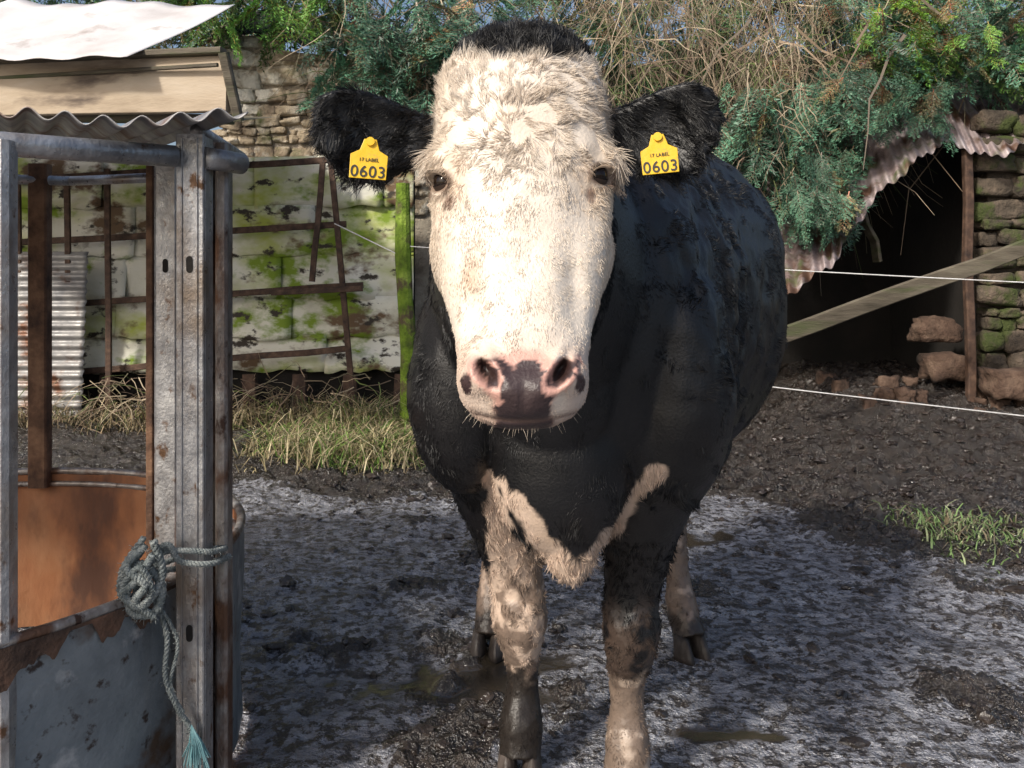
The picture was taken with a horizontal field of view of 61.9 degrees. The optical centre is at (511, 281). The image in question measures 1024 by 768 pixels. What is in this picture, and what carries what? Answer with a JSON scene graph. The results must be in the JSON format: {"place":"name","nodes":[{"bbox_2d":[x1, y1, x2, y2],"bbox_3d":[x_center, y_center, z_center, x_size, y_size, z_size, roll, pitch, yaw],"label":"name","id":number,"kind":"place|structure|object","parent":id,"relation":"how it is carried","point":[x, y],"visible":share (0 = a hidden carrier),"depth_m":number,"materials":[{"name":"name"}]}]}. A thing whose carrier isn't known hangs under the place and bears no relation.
{"place":"outdoors","nodes":[
{"label":"outdoors","id":0,"kind":"place"},
{"bbox_2d":[244,117,272,119],"bbox_3d":[-3.787,-1.166,6.100,4.426,0.528,2.600,0,0,0],"label":"underside","id":1,"kind":"object","parent":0,"point":[247,118],"visible":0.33,"depth_m":6.72,"materials":[{"name":"stone"}]},
{"bbox_2d":[0,46,243,124],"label":"trim","id":2,"kind":"structure","parent":1,"relation":"attached to","point":[222,53],"depth_m":4.63,"materials":[{"name":"brown wood"}]},
{"bbox_2d":[0,56,231,116],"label":"fascia board","id":3,"kind":"object","parent":2,"relation":"attached to","point":[195,90],"visible":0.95,"depth_m":4.72,"materials":[{"name":"beige wood"}]},
{"bbox_2d":[0,0,234,60],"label":"white roof sheet","id":4,"kind":"object","parent":2,"relation":"on","point":[70,31],"visible":1,"depth_m":5.11,"materials":[{"name":"white metal"}]},
{"bbox_2d":[18,357,1023,767],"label":"ground","id":5,"kind":"structure","parent":0,"point":[738,713],"depth_m":3.38,"materials":[{"name":"grey soil"}]},
{"bbox_2d":[18,252,88,418],"bbox_3d":[-3.962,0.516,7.311,0.602,1.550,0.146,0,0,0],"label":"corrugated sheet","id":6,"kind":"object","parent":5,"relation":"on","point":[69,302],"visible":0.47,"depth_m":7.32,"materials":[{"name":"metal"}]},
{"bbox_2d":[0,106,248,767],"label":"cattle ring feeder","id":7,"kind":"object","parent":5,"relation":"on","point":[81,673],"visible":0.96,"depth_m":2.02,"materials":[{"name":"metal"}]},
{"bbox_2d":[111,536,232,767],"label":"tied rope","id":8,"kind":"object","parent":7,"relation":"attached to","point":[136,575],"visible":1,"depth_m":1.91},
{"bbox_2d":[18,387,389,436],"bbox_3d":[-3.300,1.096,7.133,4.938,0.398,1.166,0,0,0],"label":"dry grass strip","id":9,"kind":"object","parent":5,"relation":"on","point":[238,421],"visible":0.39,"depth_m":7.11,"materials":[{"name":"beige plant"}]},
{"bbox_2d":[18,157,399,412],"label":"rusty gate","id":10,"kind":"structure","parent":5,"relation":"on","point":[342,287],"depth_m":7.40,"materials":[{"name":"brown metal"}]},
{"bbox_2d":[233,335,326,372],"bbox_3d":[-2.356,0.646,7.618,1.408,0.349,0.052,0,0,0],"label":"panel","id":11,"kind":"object","parent":10,"relation":"attached to","point":[314,363],"visible":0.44,"depth_m":7.62,"materials":[{"name":"beige paint"}]},
{"bbox_2d":[114,298,291,340],"bbox_3d":[-2.745,0.330,7.598,1.569,0.393,0.084,0,0,0],"label":"panel","id":12,"kind":"object","parent":11,"relation":"on","point":[262,319],"visible":0.47,"depth_m":7.59,"materials":[{"name":"beige paint"}]},
{"bbox_2d":[125,254,281,298],"bbox_3d":[-2.756,-0.035,7.625,1.394,0.428,0.058,0,0,-1],"label":"wall block","id":13,"kind":"object","parent":12,"relation":"on","point":[259,271],"visible":0.45,"depth_m":7.62,"materials":[{"name":"beige paint"}]},
{"bbox_2d":[134,205,314,257],"bbox_3d":[-2.569,-0.446,7.631,1.618,0.479,0.072,0,0,0],"label":"wall block","id":14,"kind":"object","parent":13,"relation":"on","point":[287,243],"visible":0.45,"depth_m":7.62,"materials":[{"name":"beige paint"}]},
{"bbox_2d":[102,158,254,206],"bbox_3d":[-2.981,-0.877,7.651,1.389,0.478,0.091,0,0,0],"label":"wall block","id":15,"kind":"object","parent":14,"relation":"on","point":[129,195],"visible":0.25,"depth_m":7.64,"materials":[{"name":"beige paint"}]},
{"bbox_2d":[254,156,382,209],"bbox_3d":[-1.728,-0.888,7.625,1.148,0.492,0.041,0,0,2],"label":"wall block","id":16,"kind":"object","parent":14,"relation":"on","point":[291,185],"visible":0.59,"depth_m":7.63,"materials":[{"name":"beige paint"}]},
{"bbox_2d":[291,296,399,338],"bbox_3d":[-1.466,0.323,7.599,1.018,0.391,0.055,0,0,1],"label":"panel","id":17,"kind":"object","parent":11,"relation":"on","point":[377,316],"visible":0.88,"depth_m":7.58,"materials":[{"name":"beige paint"}]},
{"bbox_2d":[279,252,413,300],"bbox_3d":[-1.477,-0.044,7.611,1.194,0.444,0.073,0,0,0],"label":"panel","id":18,"kind":"object","parent":17,"relation":"on","point":[374,273],"visible":0.77,"depth_m":7.61,"materials":[{"name":"beige paint"}]},
{"bbox_2d":[313,205,413,256],"bbox_3d":[-1.327,-0.457,7.637,0.896,0.478,0.088,0,0,-1],"label":"wall block","id":19,"kind":"object","parent":18,"relation":"on","point":[375,224],"visible":0.71,"depth_m":7.62,"materials":[{"name":"beige paint"}]},
{"bbox_2d":[383,170,413,208],"bbox_3d":[-1.023,-0.896,7.655,0.292,0.490,0.063,0,0,4],"label":"panel","id":20,"kind":"object","parent":19,"relation":"on","point":[389,199],"visible":0.37,"depth_m":7.63,"materials":[{"name":"beige paint"}]},
{"bbox_2d":[324,335,399,373],"bbox_3d":[-1.273,0.641,7.583,0.788,0.359,0.084,0,0,2],"label":"panel","id":21,"kind":"object","parent":10,"relation":"attached to","point":[381,353],"visible":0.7,"depth_m":7.58,"materials":[{"name":"beige paint"}]},
{"bbox_2d":[18,356,399,436],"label":"bramble stems","id":22,"kind":"object","parent":5,"relation":"on","point":[115,410],"visible":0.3,"depth_m":7.11,"materials":[{"name":"brown plant"}]},
{"bbox_2d":[82,170,414,408],"bbox_3d":[-3.600,0.120,7.812,5.400,2.400,0.225,0,0,0],"label":"backing","id":23,"kind":"object","parent":5,"relation":"on","point":[375,376],"visible":0.06,"depth_m":7.70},
{"bbox_2d":[83,337,145,373],"bbox_3d":[-3.604,0.656,7.603,1.117,0.338,0.104,0,0,0],"label":"panel","id":24,"kind":"object","parent":23,"relation":"attached to","point":[126,351],"visible":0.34,"depth_m":7.58,"materials":[{"name":"beige paint"}]},
{"bbox_2d":[84,304,117,339],"bbox_3d":[-4.094,0.336,7.615,1.156,0.382,0.090,0,0,0],"label":"panel","id":25,"kind":"object","parent":24,"relation":"on","point":[94,325],"visible":0.12,"depth_m":7.59,"materials":[{"name":"beige paint"}]},
{"bbox_2d":[86,256,126,299],"bbox_3d":[-4.022,-0.029,7.620,1.166,0.436,0.105,0,0,0],"label":"wall block","id":26,"kind":"object","parent":25,"relation":"on","point":[95,284],"visible":0.25,"depth_m":7.60,"materials":[{"name":"beige paint"}]},
{"bbox_2d":[22,207,134,258],"bbox_3d":[-3.993,-0.438,7.604,1.260,0.477,0.077,0,0,-1],"label":"wall block","id":27,"kind":"object","parent":26,"relation":"on","point":[90,222],"visible":0.45,"depth_m":7.62,"materials":[{"name":"beige paint"}]},
{"bbox_2d":[18,158,103,209],"bbox_3d":[-4.182,-0.874,7.614,1.045,0.486,0.085,0,0,-2],"label":"wall block","id":28,"kind":"object","parent":27,"relation":"on","point":[85,197],"visible":0.4,"depth_m":7.61,"materials":[{"name":"beige paint"}]},
{"bbox_2d":[211,8,437,327],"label":"stone outbuilding","id":29,"kind":"structure","parent":5,"relation":"on","point":[278,134],"depth_m":8.52,"materials":[{"name":"beige stone"}]},
{"bbox_2d":[233,387,424,475],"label":"grass bank","id":30,"kind":"structure","parent":5,"relation":"on","point":[379,438],"depth_m":6.21,"materials":[{"name":"green plant"}]},
{"bbox_2d":[395,183,415,434],"bbox_3d":[-0.856,0.323,6.900,0.186,2.233,0.150,0,0,0],"label":"mossy fence post","id":31,"kind":"object","parent":5,"relation":"on","point":[403,268],"visible":0.7,"depth_m":6.84,"materials":[{"name":"green wood"}]},
{"bbox_2d":[334,223,1023,415],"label":"electric fence wire","id":32,"kind":"object","parent":31,"relation":"attached to","point":[824,272],"visible":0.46,"depth_m":5.86,"materials":[{"name":"white metal"}]},
{"bbox_2d":[301,14,789,767],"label":"cow","id":33,"kind":"object","parent":5,"relation":"on","point":[601,340],"visible":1,"depth_m":1.90},
{"bbox_2d":[241,375,1023,767],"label":"mud clods","id":34,"kind":"object","parent":5,"relation":"on","point":[749,659],"visible":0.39,"depth_m":4.48,"materials":[{"name":"soil"}]},
{"bbox_2d":[414,46,865,107],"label":"overgrown bank","id":35,"kind":"structure","parent":5,"relation":"on","point":[706,80],"depth_m":9.98,"materials":[{"name":"brown plant"}]},
{"bbox_2d":[136,0,1018,81],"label":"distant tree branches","id":36,"kind":"object","parent":35,"relation":"on","point":[486,12],"visible":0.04,"depth_m":10.31,"materials":[{"name":"plant"}]},
{"bbox_2d":[712,33,1023,402],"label":"stone shed","id":37,"kind":"structure","parent":5,"relation":"on","point":[981,213],"depth_m":7.70,"materials":[{"name":"brown stone"}]},
{"bbox_2d":[0,0,1023,255],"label":"spruce branches","id":38,"kind":"object","parent":37,"relation":"on","point":[830,200],"visible":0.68,"depth_m":7.34,"materials":[{"name":"green plant"}]},
{"bbox_2d":[237,0,1023,210],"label":"dead brushwood","id":39,"kind":"object","parent":37,"relation":"on","point":[574,21],"visible":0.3,"depth_m":7.77,"materials":[{"name":"brown plant"}]},
{"bbox_2d":[525,0,941,285],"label":"dead twigs","id":40,"kind":"object","parent":37,"relation":"on","point":[734,55],"visible":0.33,"depth_m":7.79,"materials":[{"name":"brown plant"}]},
{"bbox_2d":[717,22,861,241],"bbox_3d":[2.406,-1.315,7.358,1.517,2.037,1.037,0,0,0],"label":"dead bracken","id":41,"kind":"object","parent":37,"relation":"on","point":[780,70],"visible":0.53,"depth_m":7.15,"materials":[{"name":"brown plant"}]},
{"bbox_2d":[690,0,1023,249],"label":"fallen branch","id":42,"kind":"object","parent":37,"relation":"on","point":[865,26],"visible":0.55,"depth_m":7.34,"materials":[{"name":"brown wood"}]},
{"bbox_2d":[786,239,1023,342],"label":"wooden beam","id":43,"kind":"structure","parent":37,"relation":"attached to","point":[826,319],"depth_m":6.39,"materials":[{"name":"brown wood"}]},
{"bbox_2d":[815,315,1023,410],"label":"rubble stones","id":44,"kind":"object","parent":5,"relation":"on","point":[999,388],"visible":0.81,"depth_m":7.25,"materials":[{"name":"brown stone"}]},
{"bbox_2d":[863,498,1023,580],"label":"grass tuft","id":45,"kind":"object","parent":5,"relation":"on","point":[946,520],"visible":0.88,"depth_m":4.40,"materials":[{"name":"green plant"}]},
{"bbox_2d":[31,0,1023,144],"label":"sky","id":46,"kind":"structure","parent":0,"point":[381,2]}
]}

